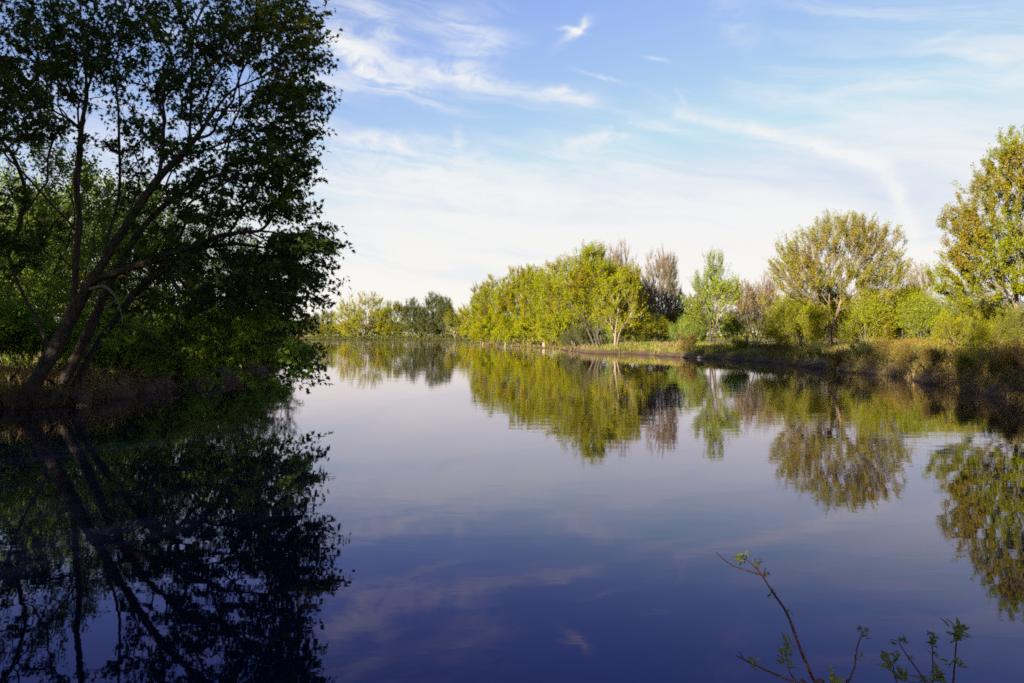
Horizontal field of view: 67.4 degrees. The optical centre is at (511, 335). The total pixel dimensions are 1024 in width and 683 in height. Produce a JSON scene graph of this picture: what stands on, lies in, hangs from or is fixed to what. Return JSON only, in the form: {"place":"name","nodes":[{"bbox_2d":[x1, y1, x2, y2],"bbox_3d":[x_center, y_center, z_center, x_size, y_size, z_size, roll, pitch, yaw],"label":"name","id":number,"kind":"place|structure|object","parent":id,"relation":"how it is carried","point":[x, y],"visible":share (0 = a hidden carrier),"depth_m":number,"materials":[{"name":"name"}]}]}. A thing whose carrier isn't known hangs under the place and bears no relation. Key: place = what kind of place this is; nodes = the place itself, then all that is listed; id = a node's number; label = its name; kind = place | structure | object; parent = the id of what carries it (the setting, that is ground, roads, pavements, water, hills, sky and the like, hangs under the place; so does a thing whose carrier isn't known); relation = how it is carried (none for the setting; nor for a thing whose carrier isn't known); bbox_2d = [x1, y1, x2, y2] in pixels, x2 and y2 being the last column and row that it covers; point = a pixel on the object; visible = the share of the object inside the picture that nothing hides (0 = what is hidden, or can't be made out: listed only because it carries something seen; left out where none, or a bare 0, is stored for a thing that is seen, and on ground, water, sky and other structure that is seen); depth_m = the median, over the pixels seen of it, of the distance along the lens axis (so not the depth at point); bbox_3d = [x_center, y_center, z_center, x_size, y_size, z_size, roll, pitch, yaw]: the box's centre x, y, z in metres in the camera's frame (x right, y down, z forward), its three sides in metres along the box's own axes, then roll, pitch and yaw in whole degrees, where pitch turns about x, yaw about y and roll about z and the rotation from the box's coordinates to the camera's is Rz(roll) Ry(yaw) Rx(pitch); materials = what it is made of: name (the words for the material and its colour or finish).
{"place":"outdoors","nodes":[
{"label":"outdoors","id":0,"kind":"place"},
{"bbox_2d":[0,340,1023,682],"bbox_3d":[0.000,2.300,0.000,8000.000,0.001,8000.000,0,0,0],"label":"water","id":1,"kind":"structure","parent":0,"point":[426,512],"depth_m":9.29,"materials":[{"name":"blue liquid"}]},
{"bbox_2d":[0,336,1023,409],"bbox_3d":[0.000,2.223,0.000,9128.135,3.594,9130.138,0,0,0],"label":"ground","id":2,"kind":"structure","parent":0,"point":[872,370],"depth_m":42.89,"materials":[{"name":"soil"}]},
{"bbox_2d":[0,280,57,353],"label":"leafy shrub","id":3,"kind":"object","parent":2,"relation":"on","point":[15,322],"visible":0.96,"depth_m":28.21,"materials":[{"name":"green plant"}]},
{"bbox_2d":[0,285,70,368],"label":"leafy shrub","id":4,"kind":"object","parent":2,"relation":"on","point":[14,353],"visible":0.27,"depth_m":29.77,"materials":[{"name":"green plant"}]},
{"bbox_2d":[0,160,86,307],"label":"broadleaf tree","id":5,"kind":"object","parent":2,"relation":"on","point":[12,181],"visible":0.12,"depth_m":40.38,"materials":[{"name":"green plant"}]},
{"bbox_2d":[11,305,104,369],"bbox_3d":[-18.233,0.517,30.903,4.360,3.921,4.183,0,0,33],"label":"leafy shrub","id":6,"kind":"object","parent":2,"relation":"on","point":[82,317],"visible":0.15,"depth_m":30.14,"materials":[{"name":"green plant"}]},
{"bbox_2d":[0,101,148,359],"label":"broadleaf tree","id":7,"kind":"object","parent":2,"relation":"on","point":[63,297],"visible":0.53,"depth_m":32.95,"materials":[{"name":"green plant"}]},
{"bbox_2d":[0,171,171,351],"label":"broadleaf tree","id":8,"kind":"object","parent":2,"relation":"on","point":[72,217],"visible":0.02,"depth_m":45.48,"materials":[{"name":"green plant"}]},
{"bbox_2d":[41,301,147,361],"bbox_3d":[-19.085,0.330,35.169,4.415,4.139,4.602,0,0,25],"label":"leafy shrub","id":9,"kind":"object","parent":2,"relation":"on","point":[105,316],"visible":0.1,"depth_m":34.61,"materials":[{"name":"green plant"}]},
{"bbox_2d":[11,165,200,325],"bbox_3d":[-20.632,-3.743,40.003,8.740,10.532,9.608,0,0,-22],"label":"broadleaf tree","id":10,"kind":"object","parent":2,"relation":"on","point":[63,264],"visible":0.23,"depth_m":38.55,"materials":[{"name":"green plant"}]},
{"bbox_2d":[59,325,164,377],"bbox_3d":[-16.131,1.083,30.590,3.861,3.040,4.037,0,0,42],"label":"leafy shrub","id":11,"kind":"object","parent":2,"relation":"on","point":[102,354],"visible":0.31,"depth_m":29.77,"materials":[{"name":"green plant"}]},
{"bbox_2d":[102,326,203,381],"bbox_3d":[-15.838,1.182,34.230,4.388,3.305,4.196,0,0,38],"label":"leafy shrub","id":12,"kind":"object","parent":2,"relation":"on","point":[184,373],"visible":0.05,"depth_m":34.04,"materials":[{"name":"green plant"}]},
{"bbox_2d":[91,215,227,321],"bbox_3d":[-24.224,-4.028,52.029,9.812,11.327,9.226,0,0,31],"label":"broadleaf tree","id":13,"kind":"object","parent":2,"relation":"on","point":[181,278],"visible":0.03,"depth_m":52.65,"materials":[{"name":"green plant"}]},
{"bbox_2d":[135,311,190,332],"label":"leafy shrub","id":14,"kind":"object","parent":2,"relation":"on","point":[167,326],"visible":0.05,"depth_m":39.07,"materials":[{"name":"green plant"}]},
{"bbox_2d":[0,0,355,405],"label":"maple tree","id":15,"kind":"object","parent":2,"relation":"on","point":[285,254],"visible":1,"depth_m":23.39,"materials":[{"name":"green plant"}]},
{"bbox_2d":[106,197,276,357],"bbox_3d":[-17.464,-2.864,42.037,10.010,9.846,10.124,0,0,0],"label":"broadleaf tree","id":16,"kind":"object","parent":2,"relation":"on","point":[181,286],"visible":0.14,"depth_m":40.78,"materials":[{"name":"green plant"}]},
{"bbox_2d":[171,341,221,384],"bbox_3d":[-15.676,1.603,36.676,4.213,3.172,4.028,0,0,-39],"label":"leafy shrub","id":17,"kind":"object","parent":2,"relation":"on","point":[178,378],"visible":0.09,"depth_m":35.65,"materials":[{"name":"green plant"}]},
{"bbox_2d":[174,369,225,384],"bbox_3d":[-15.050,1.939,36.158,2.211,0.896,3.170,0,0,0],"label":"root tangle","id":18,"kind":"object","parent":2,"relation":"on","point":[195,376],"visible":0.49,"depth_m":35.56,"materials":[{"name":"brown plant"}]},
{"bbox_2d":[206,367,238,379],"bbox_3d":[-15.025,1.939,39.456,2.015,0.897,2.742,0,0,18],"label":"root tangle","id":19,"kind":"object","parent":2,"relation":"on","point":[223,370],"visible":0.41,"depth_m":39.58,"materials":[{"name":"brown plant"}]},
{"bbox_2d":[191,237,280,333],"bbox_3d":[-20.836,-2.869,55.895,8.046,9.288,7.566,0,0,-40],"label":"broadleaf tree","id":20,"kind":"object","parent":2,"relation":"on","point":[229,274],"visible":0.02,"depth_m":55.80,"materials":[{"name":"green plant"}]},
{"bbox_2d":[305,311,323,335],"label":"tree","id":21,"kind":"object","parent":2,"relation":"on","point":[318,317],"visible":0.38,"depth_m":430.95,"materials":[{"name":"green plant"}]},
{"bbox_2d":[317,309,337,336],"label":"tree","id":22,"kind":"object","parent":2,"relation":"on","point":[324,329],"visible":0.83,"depth_m":423.39,"materials":[{"name":"green plant"}]},
{"bbox_2d":[330,291,394,338],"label":"round tree","id":23,"kind":"object","parent":2,"relation":"on","point":[344,325],"visible":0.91,"depth_m":397.01,"materials":[{"name":"green plant"}]},
{"bbox_2d":[380,299,405,337],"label":"tree","id":24,"kind":"object","parent":2,"relation":"on","point":[397,308],"visible":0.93,"depth_m":395.43,"materials":[{"name":"green plant"}]},
{"bbox_2d":[399,296,424,338],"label":"tree","id":25,"kind":"object","parent":2,"relation":"on","point":[411,309],"visible":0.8,"depth_m":389.83,"materials":[{"name":"green plant"}]},
{"bbox_2d":[293,333,551,340],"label":"shore brush","id":26,"kind":"object","parent":2,"relation":"on","point":[415,338],"visible":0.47,"depth_m":387.21,"materials":[{"name":"green plant"}]},
{"bbox_2d":[413,291,446,338],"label":"tree","id":27,"kind":"object","parent":2,"relation":"on","point":[431,306],"visible":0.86,"depth_m":381.47,"materials":[{"name":"green plant"}]},
{"bbox_2d":[426,313,445,337],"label":"tree","id":28,"kind":"object","parent":2,"relation":"on","point":[438,331],"visible":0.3,"depth_m":407.06,"materials":[{"name":"green plant"}]},
{"bbox_2d":[434,293,455,336],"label":"tree","id":29,"kind":"object","parent":2,"relation":"on","point":[443,307],"visible":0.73,"depth_m":370.47,"materials":[{"name":"green plant"}]},
{"bbox_2d":[443,309,463,337],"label":"tree","id":30,"kind":"object","parent":2,"relation":"on","point":[452,318],"visible":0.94,"depth_m":361.79,"materials":[{"name":"green plant"}]},
{"bbox_2d":[455,303,474,336],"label":"tree","id":31,"kind":"object","parent":2,"relation":"on","point":[464,330],"visible":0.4,"depth_m":354.11,"materials":[{"name":"green plant"}]},
{"bbox_2d":[469,279,487,344],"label":"tree","id":32,"kind":"object","parent":2,"relation":"on","point":[474,291],"visible":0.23,"depth_m":191.73,"materials":[{"name":"green plant"}]},
{"bbox_2d":[466,285,504,344],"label":"tree","id":33,"kind":"object","parent":2,"relation":"on","point":[475,316],"visible":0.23,"depth_m":184.91,"materials":[{"name":"green plant"}]},
{"bbox_2d":[469,273,517,344],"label":"tree","id":34,"kind":"object","parent":2,"relation":"on","point":[488,322],"visible":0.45,"depth_m":174.99,"materials":[{"name":"green plant"}]},
{"bbox_2d":[489,312,519,345],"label":"thicket shrub","id":35,"kind":"object","parent":2,"relation":"on","point":[496,337],"visible":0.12,"depth_m":167.21,"materials":[{"name":"green plant"}]},
{"bbox_2d":[0,340,1013,402],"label":"grass","id":36,"kind":"structure","parent":2,"relation":"on","point":[649,344],"depth_m":72.53,"materials":[{"name":"green plant"}]},
{"bbox_2d":[0,340,1023,409],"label":"dry grass","id":37,"kind":"structure","parent":2,"relation":"on","point":[19,369],"depth_m":30.11,"materials":[{"name":"brown plant"}]},
{"bbox_2d":[490,262,539,345],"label":"tree","id":38,"kind":"object","parent":2,"relation":"on","point":[500,303],"visible":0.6,"depth_m":156.25,"materials":[{"name":"green plant"}]},
{"bbox_2d":[507,302,545,345],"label":"thicket shrub","id":39,"kind":"object","parent":2,"relation":"on","point":[523,336],"visible":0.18,"depth_m":154.51,"materials":[{"name":"green plant"}]},
{"bbox_2d":[505,268,554,342],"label":"tree","id":40,"kind":"object","parent":2,"relation":"on","point":[520,297],"visible":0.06,"depth_m":165.03,"materials":[{"name":"green plant"}]},
{"bbox_2d":[515,263,562,343],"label":"tree","id":41,"kind":"object","parent":2,"relation":"on","point":[524,327],"visible":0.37,"depth_m":143.62,"materials":[{"name":"green plant"}]},
{"bbox_2d":[533,311,559,345],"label":"thicket shrub","id":42,"kind":"object","parent":2,"relation":"on","point":[554,339],"visible":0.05,"depth_m":141.58,"materials":[{"name":"green plant"}]},
{"bbox_2d":[538,282,576,345],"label":"tree","id":43,"kind":"object","parent":2,"relation":"on","point":[551,307],"visible":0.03,"depth_m":138.89,"materials":[{"name":"green plant"}]},
{"bbox_2d":[529,255,600,346],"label":"tree","id":44,"kind":"object","parent":2,"relation":"on","point":[554,322],"visible":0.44,"depth_m":126.94,"materials":[{"name":"green plant"}]},
{"bbox_2d":[559,326,579,347],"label":"thicket shrub","id":45,"kind":"object","parent":2,"relation":"on","point":[566,336],"visible":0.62,"depth_m":120.86,"materials":[{"name":"green plant"}]},
{"bbox_2d":[555,278,598,346],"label":"tree","id":46,"kind":"object","parent":2,"relation":"on","point":[574,323],"visible":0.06,"depth_m":131.37,"materials":[{"name":"green plant"}]},
{"bbox_2d":[135,311,1021,338],"bbox_3d":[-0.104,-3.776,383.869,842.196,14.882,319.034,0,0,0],"label":"distant wood","id":47,"kind":"object","parent":2,"relation":"on","point":[448,333],"visible":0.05,"depth_m":458.74,"materials":[{"name":"green plant"}]},
{"bbox_2d":[570,318,595,346],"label":"thicket shrub","id":48,"kind":"object","parent":2,"relation":"on","point":[582,334],"visible":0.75,"depth_m":115.18,"materials":[{"name":"green plant"}]},
{"bbox_2d":[550,239,629,347],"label":"leaning tree","id":49,"kind":"object","parent":2,"relation":"on","point":[587,254],"visible":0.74,"depth_m":102.87,"materials":[{"name":"green plant"}]},
{"bbox_2d":[590,302,629,344],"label":"thicket shrub","id":50,"kind":"object","parent":2,"relation":"on","point":[610,335],"visible":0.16,"depth_m":119.52,"materials":[{"name":"green plant"}]},
{"bbox_2d":[588,262,649,346],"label":"tree","id":51,"kind":"object","parent":2,"relation":"on","point":[625,281],"visible":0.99,"depth_m":98.99,"materials":[{"name":"green plant"}]},
{"bbox_2d":[604,239,638,342],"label":"budding tree","id":52,"kind":"object","parent":2,"relation":"on","point":[621,262],"visible":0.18,"depth_m":131.29,"materials":[{"name":"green plant"}]},
{"bbox_2d":[611,319,637,342],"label":"thicket shrub","id":53,"kind":"object","parent":2,"relation":"on","point":[622,333],"visible":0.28,"depth_m":111.72,"materials":[{"name":"green plant"}]},
{"bbox_2d":[620,288,660,341],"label":"tree","id":54,"kind":"object","parent":2,"relation":"on","point":[639,317],"visible":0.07,"depth_m":117.14,"materials":[{"name":"green plant"}]},
{"bbox_2d":[626,303,658,341],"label":"thicket shrub","id":55,"kind":"object","parent":2,"relation":"on","point":[652,314],"visible":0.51,"depth_m":105.16,"materials":[{"name":"green plant"}]},
{"bbox_2d":[637,313,668,343],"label":"thicket shrub","id":56,"kind":"object","parent":2,"relation":"on","point":[659,326],"visible":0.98,"depth_m":103.45,"materials":[{"name":"green plant"}]},
{"bbox_2d":[639,244,680,341],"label":"budding tree","id":57,"kind":"object","parent":2,"relation":"on","point":[669,273],"visible":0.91,"depth_m":109.20,"materials":[{"name":"grey plant"}]},
{"bbox_2d":[652,307,682,341],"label":"thicket shrub","id":58,"kind":"object","parent":2,"relation":"on","point":[673,318],"visible":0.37,"depth_m":111.33,"materials":[{"name":"green plant"}]},
{"bbox_2d":[656,287,692,342],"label":"tree","id":59,"kind":"object","parent":2,"relation":"on","point":[677,296],"visible":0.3,"depth_m":119.08,"materials":[{"name":"green plant"}]},
{"bbox_2d":[666,316,689,341],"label":"thicket shrub","id":60,"kind":"object","parent":2,"relation":"on","point":[673,329],"visible":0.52,"depth_m":99.98,"materials":[{"name":"green plant"}]},
{"bbox_2d":[676,332,697,350],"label":"thicket shrub","id":61,"kind":"object","parent":2,"relation":"on","point":[691,339],"visible":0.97,"depth_m":81.66,"materials":[{"name":"orange plant"}]},
{"bbox_2d":[678,291,708,341],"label":"tree","id":62,"kind":"object","parent":2,"relation":"on","point":[705,336],"visible":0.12,"depth_m":127.11,"materials":[{"name":"green plant"}]},
{"bbox_2d":[675,308,714,341],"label":"thicket shrub","id":63,"kind":"object","parent":2,"relation":"on","point":[694,328],"visible":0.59,"depth_m":95.51,"materials":[{"name":"green plant"}]},
{"bbox_2d":[680,247,742,343],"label":"spring tree","id":64,"kind":"object","parent":2,"relation":"on","point":[713,269],"visible":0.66,"depth_m":89.67,"materials":[{"name":"green plant"}]},
{"bbox_2d":[700,273,748,343],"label":"slender tree","id":65,"kind":"object","parent":2,"relation":"on","point":[719,293],"visible":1,"depth_m":81.91,"materials":[{"name":"green plant"}]},
{"bbox_2d":[714,307,750,343],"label":"thicket shrub","id":66,"kind":"object","parent":2,"relation":"on","point":[735,327],"visible":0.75,"depth_m":97.19,"materials":[{"name":"green plant"}]},
{"bbox_2d":[731,336,749,356],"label":"thicket shrub","id":67,"kind":"object","parent":2,"relation":"on","point":[741,345],"visible":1,"depth_m":70.79,"materials":[{"name":"green plant"}]},
{"bbox_2d":[734,281,757,341],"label":"budding tree","id":68,"kind":"object","parent":2,"relation":"on","point":[737,306],"visible":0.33,"depth_m":103.88,"materials":[{"name":"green plant"}]},
{"bbox_2d":[728,279,779,343],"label":"dark shrub tree","id":69,"kind":"object","parent":2,"relation":"on","point":[756,304],"visible":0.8,"depth_m":79.69,"materials":[{"name":"brown plant"}]},
{"bbox_2d":[742,306,788,343],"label":"thicket shrub","id":70,"kind":"object","parent":2,"relation":"on","point":[755,326],"visible":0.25,"depth_m":91.72,"materials":[{"name":"green plant"}]},
{"bbox_2d":[754,271,779,337],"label":"budding tree","id":71,"kind":"object","parent":2,"relation":"on","point":[769,285],"visible":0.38,"depth_m":111.32,"materials":[{"name":"brown plant"}]},
{"bbox_2d":[758,289,814,344],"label":"thicket shrub","id":72,"kind":"object","parent":2,"relation":"on","point":[771,331],"visible":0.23,"depth_m":74.89,"materials":[{"name":"green plant"}]},
{"bbox_2d":[716,551,871,682],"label":"bank shrub","id":73,"kind":"object","parent":2,"relation":"on","point":[832,676],"visible":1,"depth_m":1.92,"materials":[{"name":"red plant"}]},
{"bbox_2d":[766,295,837,350],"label":"thicket shrub","id":74,"kind":"object","parent":2,"relation":"on","point":[809,321],"visible":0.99,"depth_m":65.58,"materials":[{"name":"green plant"}]},
{"bbox_2d":[772,291,842,344],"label":"thicket shrub","id":75,"kind":"object","parent":2,"relation":"on","point":[825,337],"visible":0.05,"depth_m":79.69,"materials":[{"name":"green plant"}]},
{"bbox_2d":[803,339,823,360],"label":"thicket shrub","id":76,"kind":"object","parent":2,"relation":"on","point":[814,348],"visible":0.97,"depth_m":55.22,"materials":[{"name":"green plant"}]},
{"bbox_2d":[805,355,829,367],"bbox_3d":[20.993,1.766,51.930,0.890,0.842,2.524,0,0,-18],"label":"driftwood","id":77,"kind":"object","parent":2,"relation":"on","point":[820,361],"visible":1,"depth_m":52.24,"materials":[{"name":"wood"}]},
{"bbox_2d":[782,289,858,343],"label":"thicket shrub","id":78,"kind":"object","parent":2,"relation":"on","point":[833,302],"visible":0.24,"depth_m":73.98,"materials":[{"name":"green plant"}]},
{"bbox_2d":[826,348,848,369],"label":"thicket shrub","id":79,"kind":"object","parent":2,"relation":"on","point":[838,356],"visible":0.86,"depth_m":50.77,"materials":[{"name":"green plant"}]},
{"bbox_2d":[764,209,917,344],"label":"broad maple","id":80,"kind":"object","parent":2,"relation":"on","point":[811,265],"visible":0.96,"depth_m":67.04,"materials":[{"name":"green plant"}]},
{"bbox_2d":[814,277,890,343],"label":"thicket shrub","id":81,"kind":"object","parent":2,"relation":"on","point":[856,340],"visible":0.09,"depth_m":75.97,"materials":[{"name":"green plant"}]},
{"bbox_2d":[846,339,873,361],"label":"thicket shrub","id":82,"kind":"object","parent":2,"relation":"on","point":[863,349],"visible":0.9,"depth_m":48.21,"materials":[{"name":"green plant"}]},
{"bbox_2d":[833,286,899,344],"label":"thicket shrub","id":83,"kind":"object","parent":2,"relation":"on","point":[865,311],"visible":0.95,"depth_m":65.32,"materials":[{"name":"green plant"}]},
{"bbox_2d":[865,282,926,342],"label":"thicket shrub","id":84,"kind":"object","parent":2,"relation":"on","point":[896,304],"visible":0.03,"depth_m":76.79,"materials":[{"name":"green plant"}]},
{"bbox_2d":[862,279,933,340],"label":"thicket shrub","id":85,"kind":"object","parent":2,"relation":"on","point":[905,293],"visible":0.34,"depth_m":69.13,"materials":[{"name":"green plant"}]},
{"bbox_2d":[888,341,917,369],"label":"thicket shrub","id":86,"kind":"object","parent":2,"relation":"on","point":[905,351],"visible":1,"depth_m":43.44,"materials":[{"name":"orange plant"}]},
{"bbox_2d":[787,332,1023,401],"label":"brush","id":87,"kind":"object","parent":2,"relation":"on","point":[986,351],"depth_m":37.32,"materials":[{"name":"plant"}]},
{"bbox_2d":[906,261,936,337],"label":"budding tree","id":88,"kind":"object","parent":2,"relation":"on","point":[922,278],"visible":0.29,"depth_m":117.47,"materials":[{"name":"brown plant"}]},
{"bbox_2d":[878,617,971,682],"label":"bank shrub","id":89,"kind":"object","parent":2,"relation":"on","point":[957,634],"visible":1,"depth_m":1.85,"materials":[{"name":"green plant"}]},
{"bbox_2d":[892,290,961,341],"bbox_3d":[32.264,-0.922,60.193,5.529,5.571,4.805,0,0,0],"label":"thicket shrub","id":90,"kind":"object","parent":2,"relation":"on","point":[913,317],"visible":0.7,"depth_m":59.52,"materials":[{"name":"green plant"}]},
{"bbox_2d":[916,344,952,371],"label":"thicket shrub","id":91,"kind":"object","parent":2,"relation":"on","point":[931,354],"visible":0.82,"depth_m":37.46,"materials":[{"name":"orange plant"}]},
{"bbox_2d":[918,288,979,343],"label":"thicket shrub","id":92,"kind":"object","parent":2,"relation":"on","point":[947,307],"visible":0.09,"depth_m":65.75,"materials":[{"name":"green plant"}]},
{"bbox_2d":[925,306,996,353],"bbox_3d":[26.952,0.198,46.167,3.784,4.214,3.625,0,0,29],"label":"thicket shrub","id":93,"kind":"object","parent":2,"relation":"on","point":[951,327],"visible":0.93,"depth_m":45.88,"materials":[{"name":"green plant"}]},
{"bbox_2d":[952,348,981,377],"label":"thicket shrub","id":94,"kind":"object","parent":2,"relation":"on","point":[963,360],"visible":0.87,"depth_m":32.78,"materials":[{"name":"green plant"}]},
{"bbox_2d":[920,124,1023,330],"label":"edge tree","id":95,"kind":"object","parent":2,"relation":"on","point":[1008,246],"visible":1,"depth_m":46.62,"materials":[{"name":"green plant"}]},
{"bbox_2d":[945,284,1011,342],"bbox_3d":[38.001,-0.958,61.905,6.102,6.796,5.847,0,0,-36],"label":"thicket shrub","id":96,"kind":"object","parent":2,"relation":"on","point":[982,306],"visible":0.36,"depth_m":61.26,"materials":[{"name":"green plant"}]},
{"bbox_2d":[962,298,1023,347],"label":"thicket shrub","id":97,"kind":"object","parent":2,"relation":"on","point":[985,316],"visible":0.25,"depth_m":49.74,"materials":[{"name":"green plant"}]},
{"bbox_2d":[982,348,1023,381],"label":"thicket shrub","id":98,"kind":"object","parent":2,"relation":"on","point":[992,366],"visible":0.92,"depth_m":29.37,"materials":[{"name":"orange plant"}]},
{"bbox_2d":[986,302,1023,348],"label":"thicket shrub","id":99,"kind":"object","parent":2,"relation":"on","point":[1012,323],"visible":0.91,"depth_m":44.62,"materials":[{"name":"green plant"}]},
{"bbox_2d":[0,0,1023,335],"label":"sky","id":100,"kind":"structure","parent":0,"point":[476,139],"materials":[{"name":"blue"}]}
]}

